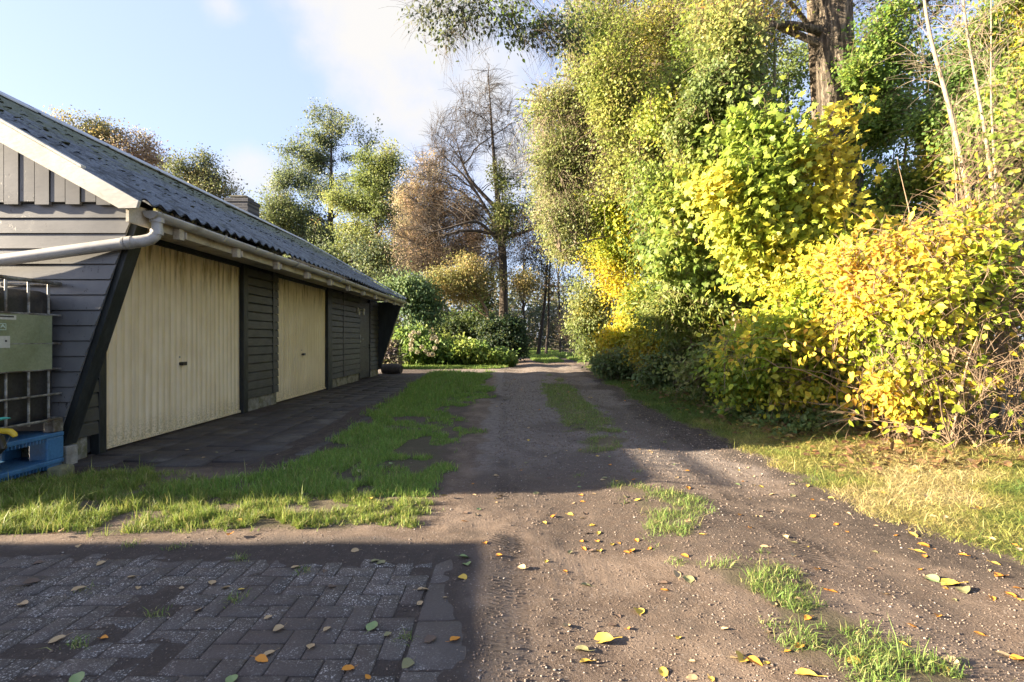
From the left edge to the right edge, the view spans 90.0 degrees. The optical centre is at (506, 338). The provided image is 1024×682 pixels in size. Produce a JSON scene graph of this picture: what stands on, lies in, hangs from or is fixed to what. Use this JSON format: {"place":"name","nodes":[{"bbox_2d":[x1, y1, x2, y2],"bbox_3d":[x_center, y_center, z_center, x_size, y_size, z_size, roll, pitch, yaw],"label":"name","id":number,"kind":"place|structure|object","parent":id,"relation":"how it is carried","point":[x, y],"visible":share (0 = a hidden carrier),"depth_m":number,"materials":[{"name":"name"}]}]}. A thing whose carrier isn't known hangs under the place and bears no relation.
{"place":"outdoors","nodes":[
{"label":"outdoors","id":0,"kind":"place"},
{"bbox_2d":[0,554,431,681],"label":"brick paving","id":1,"kind":"structure","parent":0,"point":[293,637],"depth_m":2.03,"materials":[{"name":"brick"}]},
{"bbox_2d":[23,578,46,583],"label":"fallen leaf","id":2,"kind":"object","parent":1,"relation":"on","point":[30,580],"visible":1,"depth_m":2.31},
{"bbox_2d":[47,632,72,643],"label":"fallen leaf","id":3,"kind":"object","parent":1,"relation":"on","point":[56,638],"visible":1,"depth_m":1.86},
{"bbox_2d":[69,671,84,681],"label":"fallen leaf","id":4,"kind":"object","parent":1,"relation":"on","point":[78,677],"visible":1,"depth_m":1.65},
{"bbox_2d":[225,674,237,681],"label":"fallen leaf","id":5,"kind":"object","parent":1,"relation":"on","point":[231,678],"visible":1,"depth_m":1.65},
{"bbox_2d":[254,654,267,661],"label":"fallen leaf","id":6,"kind":"object","parent":1,"relation":"on","point":[261,658],"visible":1,"depth_m":1.75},
{"bbox_2d":[341,665,356,669],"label":"fallen leaf","id":7,"kind":"object","parent":1,"relation":"on","point":[347,667],"visible":1,"depth_m":1.70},
{"bbox_2d":[366,621,377,632],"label":"fallen leaf","id":8,"kind":"object","parent":1,"relation":"on","point":[371,625],"visible":1,"depth_m":1.95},
{"bbox_2d":[0,456,443,537],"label":"tuft grass","id":9,"kind":"structure","parent":0,"point":[34,510],"depth_m":3.27,"materials":[{"name":"plant"}]},
{"bbox_2d":[73,374,426,466],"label":"slab paving","id":10,"kind":"structure","parent":0,"point":[239,438],"depth_m":5.94,"materials":[{"name":"concrete"}]},
{"bbox_2d":[402,362,508,368],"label":"meadow grass","id":11,"kind":"structure","parent":0,"point":[447,366],"depth_m":18.89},
{"bbox_2d":[39,411,973,675],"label":"weed grass","id":12,"kind":"structure","parent":0,"point":[150,615],"depth_m":2.03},
{"bbox_2d":[0,0,1022,339],"label":"sky","id":13,"kind":"structure","parent":0,"point":[233,77],"materials":[{"name":"blue"}]},
{"bbox_2d":[0,339,1023,681],"bbox_3d":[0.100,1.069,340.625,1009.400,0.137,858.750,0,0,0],"label":"ground","id":14,"kind":"structure","parent":0,"point":[478,451],"depth_m":2.63,"materials":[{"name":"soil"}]},
{"bbox_2d":[0,431,63,480],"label":"pallet","id":15,"kind":"object","parent":14,"relation":"on","point":[45,451],"visible":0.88,"depth_m":4.22,"materials":[{"name":"blue plastic"}]},
{"bbox_2d":[0,275,62,432],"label":"storage tank","id":16,"kind":"object","parent":15,"relation":"on","point":[26,367],"visible":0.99,"depth_m":4.07,"materials":[{"name":"plastic"}]},
{"bbox_2d":[0,428,17,453],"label":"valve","id":17,"kind":"object","parent":16,"relation":"hanging from","point":[11,433],"visible":1,"depth_m":3.62,"materials":[{"name":"yellow plastic"}]},
{"bbox_2d":[47,464,74,478],"bbox_3d":[-3.546,1.065,4.072,0.120,0.110,0.150,0,0,0],"label":"concrete lump","id":18,"kind":"object","parent":14,"relation":"on","point":[60,469],"visible":0.62,"depth_m":4.02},
{"bbox_2d":[43,104,129,150],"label":"birch","id":19,"kind":"object","parent":14,"relation":"on","point":[97,129],"visible":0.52,"depth_m":39.58,"materials":[{"name":"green plant"}]},
{"bbox_2d":[99,121,181,175],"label":"oak tree","id":20,"kind":"object","parent":14,"relation":"on","point":[147,156],"visible":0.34,"depth_m":40.55,"materials":[{"name":"brown plant"}]},
{"bbox_2d":[0,91,406,463],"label":"garage","id":21,"kind":"structure","parent":14,"relation":"on","point":[177,303],"depth_m":5.72,"materials":[{"name":"grey paint"}]},
{"bbox_2d":[107,245,240,448],"bbox_3d":[-3.900,0.019,6.240,0.071,2.127,2.568,0,0,0],"label":"garage door","id":22,"kind":"structure","parent":21,"relation":"in","point":[173,350],"depth_m":6.00,"materials":[{"name":"beige metal"}]},
{"bbox_2d":[276,278,325,401],"bbox_3d":[-3.900,0.019,9.890,0.071,2.127,2.368,0,0,0],"label":"garage door","id":23,"kind":"structure","parent":21,"relation":"in","point":[301,308],"depth_m":9.75,"materials":[{"name":"beige metal"}]},
{"bbox_2d":[360,301,370,378],"bbox_3d":[-3.893,0.035,14.045,0.115,2.070,1.010,0,0,0],"label":"side door","id":24,"kind":"structure","parent":21,"relation":"in","point":[365,346],"depth_m":14.04,"materials":[{"name":"wood"}]},
{"bbox_2d":[157,141,257,199],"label":"oak tree","id":25,"kind":"object","parent":14,"relation":"on","point":[195,173],"visible":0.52,"depth_m":38.46,"materials":[{"name":"green plant"}]},
{"bbox_2d":[228,177,341,256],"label":"hornbeam","id":26,"kind":"object","parent":14,"relation":"on","point":[276,215],"visible":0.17,"depth_m":35.51,"materials":[{"name":"green plant"}]},
{"bbox_2d":[137,363,496,497],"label":"lawn grass","id":27,"kind":"structure","parent":14,"relation":"on","point":[421,394],"depth_m":4.68,"materials":[{"name":"plant"}]},
{"bbox_2d":[256,97,392,273],"bbox_3d":[-13.648,-8.338,38.463,12.604,18.994,9.592,0,0,0],"label":"alder","id":28,"kind":"object","parent":14,"relation":"on","point":[314,162],"visible":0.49,"depth_m":37.44,"materials":[{"name":"green plant"}]},
{"bbox_2d":[284,224,409,301],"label":"elm","id":29,"kind":"object","parent":14,"relation":"on","point":[371,249],"visible":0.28,"depth_m":30.45,"materials":[{"name":"green plant"}]},
{"bbox_2d":[260,200,461,309],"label":"ash tree","id":30,"kind":"object","parent":14,"relation":"on","point":[396,245],"visible":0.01,"depth_m":43.79,"materials":[{"name":"green plant"}]},
{"bbox_2d":[317,132,430,277],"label":"lime tree","id":31,"kind":"object","parent":14,"relation":"on","point":[377,174],"visible":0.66,"depth_m":32.21,"materials":[{"name":"green plant"}]},
{"bbox_2d":[381,363,402,373],"bbox_3d":[-3.558,0.930,15.891,0.627,0.322,0.330,0,0,12],"label":"planter","id":32,"kind":"object","parent":14,"relation":"on","point":[391,368],"visible":0.98,"depth_m":15.78,"materials":[{"name":"wood"}]},
{"bbox_2d":[382,331,408,364],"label":"faded shrub","id":33,"kind":"object","parent":14,"relation":"on","point":[393,355],"visible":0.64,"depth_m":18.42,"materials":[{"name":"beige plant"}]},
{"bbox_2d":[365,261,454,334],"bbox_3d":[-4.678,-1.272,24.290,4.687,4.846,3.234,0,0,0],"label":"bush","id":34,"kind":"object","parent":14,"relation":"on","point":[417,291],"visible":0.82,"depth_m":23.97,"materials":[{"name":"green plant"}]},
{"bbox_2d":[391,321,471,365],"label":"hydrangea","id":35,"kind":"object","parent":14,"relation":"on","point":[419,345],"visible":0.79,"depth_m":20.00,"materials":[{"name":"green plant"}]},
{"bbox_2d":[399,559,465,681],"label":"kerb paving","id":36,"kind":"structure","parent":14,"relation":"on","point":[438,652],"depth_m":1.88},
{"bbox_2d":[402,657,414,667],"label":"fallen leaf","id":37,"kind":"object","parent":36,"relation":"on","point":[407,662],"visible":1,"depth_m":1.73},
{"bbox_2d":[423,635,435,642],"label":"fallen leaf","id":38,"kind":"object","parent":36,"relation":"on","point":[428,638],"visible":1,"depth_m":1.87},
{"bbox_2d":[393,307,483,339],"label":"thicket","id":39,"kind":"object","parent":14,"relation":"on","point":[453,319],"visible":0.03,"depth_m":27.55,"materials":[{"name":"green plant"}]},
{"bbox_2d":[365,145,514,335],"bbox_3d":[-3.752,-5.251,30.165,9.109,12.833,6.084,0,0,0],"label":"larch","id":40,"kind":"object","parent":14,"relation":"on","point":[401,198],"visible":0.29,"depth_m":29.45,"materials":[{"name":"brown plant"}]},
{"bbox_2d":[429,285,498,340],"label":"dark holly","id":41,"kind":"object","parent":14,"relation":"on","point":[488,304],"visible":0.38,"depth_m":28.26,"materials":[{"name":"green plant"}]},
{"bbox_2d":[376,58,566,318],"bbox_3d":[-1.467,-7.050,27.944,11.492,16.409,5.496,0,0,0],"label":"bare tree","id":42,"kind":"object","parent":14,"relation":"on","point":[502,259],"visible":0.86,"depth_m":27.68,"materials":[{"name":"brown plant"}]},
{"bbox_2d":[481,155,534,248],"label":"ivy","id":43,"kind":"object","parent":42,"relation":"attached to","point":[499,207],"visible":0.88,"depth_m":27.62,"materials":[{"name":"green plant"}]},
{"bbox_2d":[432,337,522,366],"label":"leafy shrub","id":44,"kind":"object","parent":14,"relation":"on","point":[473,352],"visible":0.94,"depth_m":19.94,"materials":[{"name":"green plant"}]},
{"bbox_2d":[420,247,547,319],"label":"tree","id":45,"kind":"object","parent":14,"relation":"on","point":[468,279],"visible":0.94,"depth_m":25.66,"materials":[{"name":"yellow plant"}]},
{"bbox_2d":[468,307,537,361],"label":"evergreen bush","id":46,"kind":"object","parent":14,"relation":"on","point":[506,332],"visible":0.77,"depth_m":23.52,"materials":[{"name":"green plant"}]},
{"bbox_2d":[429,299,592,350],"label":"lane thicket","id":47,"kind":"object","parent":14,"relation":"on","point":[535,325],"visible":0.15,"depth_m":45.20,"materials":[{"name":"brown plant"}]},
{"bbox_2d":[394,267,645,347],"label":"wood","id":48,"kind":"object","parent":14,"relation":"on","point":[514,303],"visible":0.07,"depth_m":61.78,"materials":[{"name":"brown plant"}]},
{"bbox_2d":[507,192,554,333],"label":"slender tree","id":49,"kind":"object","parent":14,"relation":"on","point":[523,306],"visible":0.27,"depth_m":33.84,"materials":[{"name":"green plant"}]},
{"bbox_2d":[511,196,552,354],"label":"slender tree","id":50,"kind":"object","parent":14,"relation":"on","point":[541,328],"visible":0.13,"depth_m":33.94,"materials":[{"name":"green plant"}]},
{"bbox_2d":[518,211,567,353],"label":"slender tree","id":51,"kind":"object","parent":14,"relation":"on","point":[548,310],"visible":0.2,"depth_m":34.20,"materials":[{"name":"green plant"}]},
{"bbox_2d":[518,113,597,296],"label":"birch","id":52,"kind":"object","parent":14,"relation":"on","point":[530,198],"visible":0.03,"depth_m":20.01,"materials":[{"name":"green plant"}]},
{"bbox_2d":[532,239,588,352],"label":"slender tree","id":53,"kind":"object","parent":14,"relation":"on","point":[563,280],"visible":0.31,"depth_m":34.31,"materials":[{"name":"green plant"}]},
{"bbox_2d":[550,303,584,355],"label":"dry bush","id":54,"kind":"object","parent":14,"relation":"on","point":[561,326],"visible":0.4,"depth_m":29.96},
{"bbox_2d":[522,166,621,322],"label":"hedge tree","id":55,"kind":"object","parent":14,"relation":"on","point":[558,254],"visible":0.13,"depth_m":18.86,"materials":[{"name":"green plant"}]},
{"bbox_2d":[575,645,591,650],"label":"fallen leaf","id":56,"kind":"object","parent":14,"relation":"on","point":[582,647],"visible":1,"depth_m":1.84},
{"bbox_2d":[553,213,622,366],"bbox_3d":[3.013,-2.162,18.556,3.042,6.768,2.032,0,0,0],"label":"yellow bush","id":57,"kind":"object","parent":14,"relation":"on","point":[594,318],"visible":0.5,"depth_m":18.31,"materials":[{"name":"green plant"}]},
{"bbox_2d":[379,0,818,166],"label":"overhanging birch","id":58,"kind":"object","parent":14,"relation":"on","point":[536,26],"visible":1,"depth_m":8.56,"materials":[{"name":"green plant"}]},
{"bbox_2d":[555,125,645,281],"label":"hedge tree","id":59,"kind":"object","parent":14,"relation":"on","point":[594,257],"depth_m":16.97,"materials":[{"name":"green plant"}]},
{"bbox_2d":[562,225,648,355],"bbox_3d":[3.425,-1.406,15.475,3.473,5.115,2.434,0,0,0],"label":"yellow bush","id":60,"kind":"object","parent":14,"relation":"on","point":[613,336],"visible":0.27,"depth_m":15.35,"materials":[{"name":"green plant"}]},
{"bbox_2d":[594,632,618,642],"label":"fallen leaf","id":61,"kind":"object","parent":14,"relation":"on","point":[603,636],"visible":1,"depth_m":1.91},
{"bbox_2d":[581,337,638,380],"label":"hedge bush","id":62,"kind":"object","parent":14,"relation":"on","point":[609,364],"visible":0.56,"depth_m":13.22,"materials":[{"name":"green plant"}]},
{"bbox_2d":[573,180,653,277],"bbox_3d":[3.293,-1.658,13.646,3.290,5.622,2.316,0,0,0],"label":"yellow bush","id":63,"kind":"object","parent":14,"relation":"on","point":[616,219],"visible":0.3,"depth_m":13.24,"materials":[{"name":"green plant"}]},
{"bbox_2d":[559,0,673,227],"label":"hedge tree","id":64,"kind":"object","parent":14,"relation":"on","point":[610,93],"visible":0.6,"depth_m":11.75,"materials":[{"name":"green plant"}]},
{"bbox_2d":[508,0,758,277],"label":"willow","id":65,"kind":"object","parent":14,"relation":"on","point":[563,163],"visible":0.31,"depth_m":13.58,"materials":[{"name":"green plant"}]},
{"bbox_2d":[603,277,671,376],"bbox_3d":[3.715,-0.219,12.580,2.530,2.861,2.020,0,0,0],"label":"yellow bush","id":66,"kind":"object","parent":14,"relation":"on","point":[637,343],"visible":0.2,"depth_m":12.40,"materials":[{"name":"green plant"}]},
{"bbox_2d":[615,143,659,283],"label":"hedge tree","id":67,"kind":"object","parent":14,"relation":"on","point":[640,267],"depth_m":15.20,"materials":[{"name":"green plant"}]},
{"bbox_2d":[618,64,697,325],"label":"hedge tree","id":68,"kind":"object","parent":14,"relation":"on","point":[663,161],"visible":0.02,"depth_m":12.82,"materials":[{"name":"green plant"}]},
{"bbox_2d":[658,666,667,680],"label":"fallen leaf","id":69,"kind":"object","parent":14,"relation":"on","point":[663,671],"visible":1,"depth_m":1.73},
{"bbox_2d":[626,322,715,389],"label":"hedge bush","id":70,"kind":"object","parent":14,"relation":"on","point":[652,380],"visible":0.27,"depth_m":10.77,"materials":[{"name":"green plant"}]},
{"bbox_2d":[608,39,750,325],"bbox_3d":[3.298,-2.059,8.830,3.106,6.447,1.805,0,0,0],"label":"hedge tree","id":71,"kind":"object","parent":14,"relation":"on","point":[651,115],"visible":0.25,"depth_m":8.71,"materials":[{"name":"green plant"}]},
{"bbox_2d":[620,247,751,386],"bbox_3d":[4.017,-0.730,9.640,3.953,3.772,2.061,0,0,0],"label":"hedge bush","id":72,"kind":"object","parent":14,"relation":"on","point":[681,312],"visible":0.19,"depth_m":9.37,"materials":[{"name":"green plant"}]},
{"bbox_2d":[682,575,694,584],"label":"fallen leaf","id":73,"kind":"object","parent":14,"relation":"on","point":[689,578],"visible":1,"depth_m":2.33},
{"bbox_2d":[686,674,697,679],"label":"fallen leaf","id":74,"kind":"object","parent":14,"relation":"on","point":[692,677],"visible":1,"depth_m":1.69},
{"bbox_2d":[626,103,780,366],"bbox_3d":[3.347,-1.432,8.196,2.857,5.064,1.765,0,0,0],"label":"maple","id":75,"kind":"object","parent":14,"relation":"on","point":[677,264],"visible":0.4,"depth_m":8.01,"materials":[{"name":"green plant"}]},
{"bbox_2d":[605,8,810,320],"bbox_3d":[4.814,-3.391,11.427,5.206,9.021,2.785,0,0,0],"label":"hazel","id":76,"kind":"object","parent":14,"relation":"on","point":[631,218],"visible":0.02,"depth_m":11.44,"materials":[{"name":"green plant"}]},
{"bbox_2d":[612,0,806,170],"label":"willow","id":77,"kind":"object","parent":14,"relation":"on","point":[660,19],"visible":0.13,"depth_m":12.25,"materials":[{"name":"green plant"}]},
{"bbox_2d":[653,0,782,324],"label":"hedge tree","id":78,"kind":"object","parent":14,"relation":"on","point":[681,44],"visible":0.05,"depth_m":11.01,"materials":[{"name":"green plant"}]},
{"bbox_2d":[653,0,787,324],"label":"hedge tree","id":79,"kind":"object","parent":14,"relation":"on","point":[731,39],"visible":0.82,"depth_m":7.71,"materials":[{"name":"green plant"}]},
{"bbox_2d":[640,302,811,401],"bbox_3d":[3.791,0.402,8.333,3.192,2.171,1.729,0,0,0],"label":"hedge bush","id":80,"kind":"object","parent":14,"relation":"on","point":[684,371],"visible":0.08,"depth_m":8.22,"materials":[{"name":"green plant"}]},
{"bbox_2d":[735,650,749,661],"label":"fallen leaf","id":81,"kind":"object","parent":14,"relation":"on","point":[740,656],"visible":1,"depth_m":1.75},
{"bbox_2d":[677,178,822,354],"bbox_3d":[4.653,-1.251,9.599,3.064,4.810,2.138,0,0,0],"label":"hedge tree","id":82,"kind":"object","parent":14,"relation":"on","point":[751,201],"visible":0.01,"depth_m":9.44,"materials":[{"name":"green plant"}]},
{"bbox_2d":[743,653,762,665],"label":"fallen leaf","id":83,"kind":"object","parent":14,"relation":"on","point":[755,659],"visible":1,"depth_m":1.74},
{"bbox_2d":[765,32,811,145],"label":"leafy tree","id":84,"kind":"object","parent":14,"relation":"on","point":[799,65],"visible":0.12,"depth_m":16.91,"materials":[{"name":"green plant"}]},
{"bbox_2d":[675,210,909,420],"bbox_3d":[3.871,-0.208,6.296,3.392,2.727,1.952,0,0,24],"label":"lime shrub","id":85,"kind":"object","parent":14,"relation":"on","point":[760,383],"visible":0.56,"depth_m":6.20,"materials":[{"name":"green plant"}]},
{"bbox_2d":[676,64,910,352],"bbox_3d":[3.878,-1.322,6.866,3.194,4.849,1.606,0,0,0],"label":"maple","id":86,"kind":"object","parent":14,"relation":"on","point":[774,175],"visible":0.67,"depth_m":6.68,"materials":[{"name":"yellow plant"}]},
{"bbox_2d":[730,186,871,328],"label":"hedge tree","id":87,"kind":"object","parent":14,"relation":"on","point":[764,297],"visible":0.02,"depth_m":8.39,"materials":[{"name":"green plant"}]},
{"bbox_2d":[635,373,973,434],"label":"undergrowth","id":88,"kind":"object","parent":14,"relation":"on","point":[794,426],"visible":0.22,"depth_m":6.15,"materials":[{"name":"green plant"}]},
{"bbox_2d":[794,668,827,676],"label":"fallen leaf","id":89,"kind":"object","parent":14,"relation":"on","point":[803,671],"visible":1,"depth_m":1.66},
{"bbox_2d":[610,241,1023,414],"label":"hedge undergrowth","id":90,"kind":"object","parent":14,"relation":"on","point":[988,402],"visible":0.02,"depth_m":7.42,"materials":[{"name":"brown plant"}]},
{"bbox_2d":[621,378,1023,477],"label":"leaf litter","id":91,"kind":"object","parent":14,"relation":"on","point":[891,446],"visible":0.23,"depth_m":4.72,"materials":[{"name":"plant"}]},
{"bbox_2d":[664,0,981,372],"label":"oak tree","id":92,"kind":"object","parent":14,"relation":"on","point":[830,22],"visible":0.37,"depth_m":9.55,"materials":[{"name":"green plant"}]},
{"bbox_2d":[696,176,1023,444],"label":"yellow shrub","id":93,"kind":"object","parent":14,"relation":"on","point":[880,284],"visible":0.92,"depth_m":4.97,"materials":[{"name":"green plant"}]},
{"bbox_2d":[818,0,963,244],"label":"hedge tree","id":94,"kind":"object","parent":14,"relation":"on","point":[873,51],"visible":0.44,"depth_m":8.89,"materials":[{"name":"green plant"}]},
{"bbox_2d":[813,244,1023,450],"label":"bramble","id":95,"kind":"object","parent":14,"relation":"on","point":[981,389],"visible":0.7,"depth_m":4.70,"materials":[{"name":"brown plant"}]},
{"bbox_2d":[925,574,940,582],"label":"fallen leaf","id":96,"kind":"object","parent":14,"relation":"on","point":[934,577],"visible":1,"depth_m":2.38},
{"bbox_2d":[854,4,1020,253],"bbox_3d":[12.603,-4.515,14.872,6.454,11.332,4.109,0,0,0],"label":"leafy tree","id":97,"kind":"object","parent":14,"relation":"on","point":[929,59],"visible":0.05,"depth_m":14.89,"materials":[{"name":"green plant"}]},
{"bbox_2d":[862,0,1021,402],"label":"sapling","id":98,"kind":"object","parent":14,"relation":"on","point":[946,99],"visible":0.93,"depth_m":5.60,"materials":[{"name":"plant"}]},
{"bbox_2d":[941,578,962,584],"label":"fallen leaf","id":99,"kind":"object","parent":14,"relation":"on","point":[946,581],"visible":1,"depth_m":2.34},
{"bbox_2d":[942,656,964,666],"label":"fallen leaf","id":100,"kind":"object","parent":14,"relation":"on","point":[953,658],"visible":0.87,"depth_m":1.75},
{"bbox_2d":[886,0,1023,385],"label":"hedge tree","id":101,"kind":"object","parent":14,"relation":"on","point":[922,123],"visible":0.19,"depth_m":7.96,"materials":[{"name":"green plant"}]},
{"bbox_2d":[893,53,1023,439],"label":"dry thicket","id":102,"kind":"object","parent":14,"relation":"on","point":[1003,214],"visible":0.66,"depth_m":5.12,"materials":[{"name":"yellow plant"}]},
{"bbox_2d":[955,584,969,593],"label":"fallen leaf","id":103,"kind":"object","parent":14,"relation":"on","point":[966,589],"visible":1,"depth_m":2.27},
{"bbox_2d":[908,0,1023,424],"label":"sapling","id":104,"kind":"object","parent":14,"relation":"on","point":[990,82],"visible":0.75,"depth_m":5.99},
{"bbox_2d":[915,0,1023,427],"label":"sapling","id":105,"kind":"object","parent":14,"relation":"on","point":[1001,411],"visible":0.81,"depth_m":5.79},
{"bbox_2d":[922,0,1023,404],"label":"hedge tree","id":106,"kind":"object","parent":14,"relation":"on","point":[997,114],"visible":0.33,"depth_m":7.36,"materials":[{"name":"yellow plant"}]},
{"bbox_2d":[974,14,1023,375],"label":"leafy tree","id":107,"kind":"object","parent":14,"relation":"on","point":[1012,47],"visible":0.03,"depth_m":13.83,"materials":[{"name":"green plant"}]},
{"bbox_2d":[1010,654,1023,659],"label":"fallen leaf","id":108,"kind":"object","parent":14,"relation":"on","point":[1016,657],"visible":1,"depth_m":1.81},
{"bbox_2d":[521,347,588,362],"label":"lane grass","id":109,"kind":"structure","parent":0,"point":[548,356],"depth_m":29.04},
{"bbox_2d":[538,374,1015,681],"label":"track grass","id":110,"kind":"structure","parent":0,"point":[884,658],"depth_m":2.17,"materials":[{"name":"plant"}]},
{"bbox_2d":[584,365,1023,564],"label":"verge grass","id":111,"kind":"structure","parent":0,"point":[937,509],"depth_m":3.94,"materials":[{"name":"plant"}]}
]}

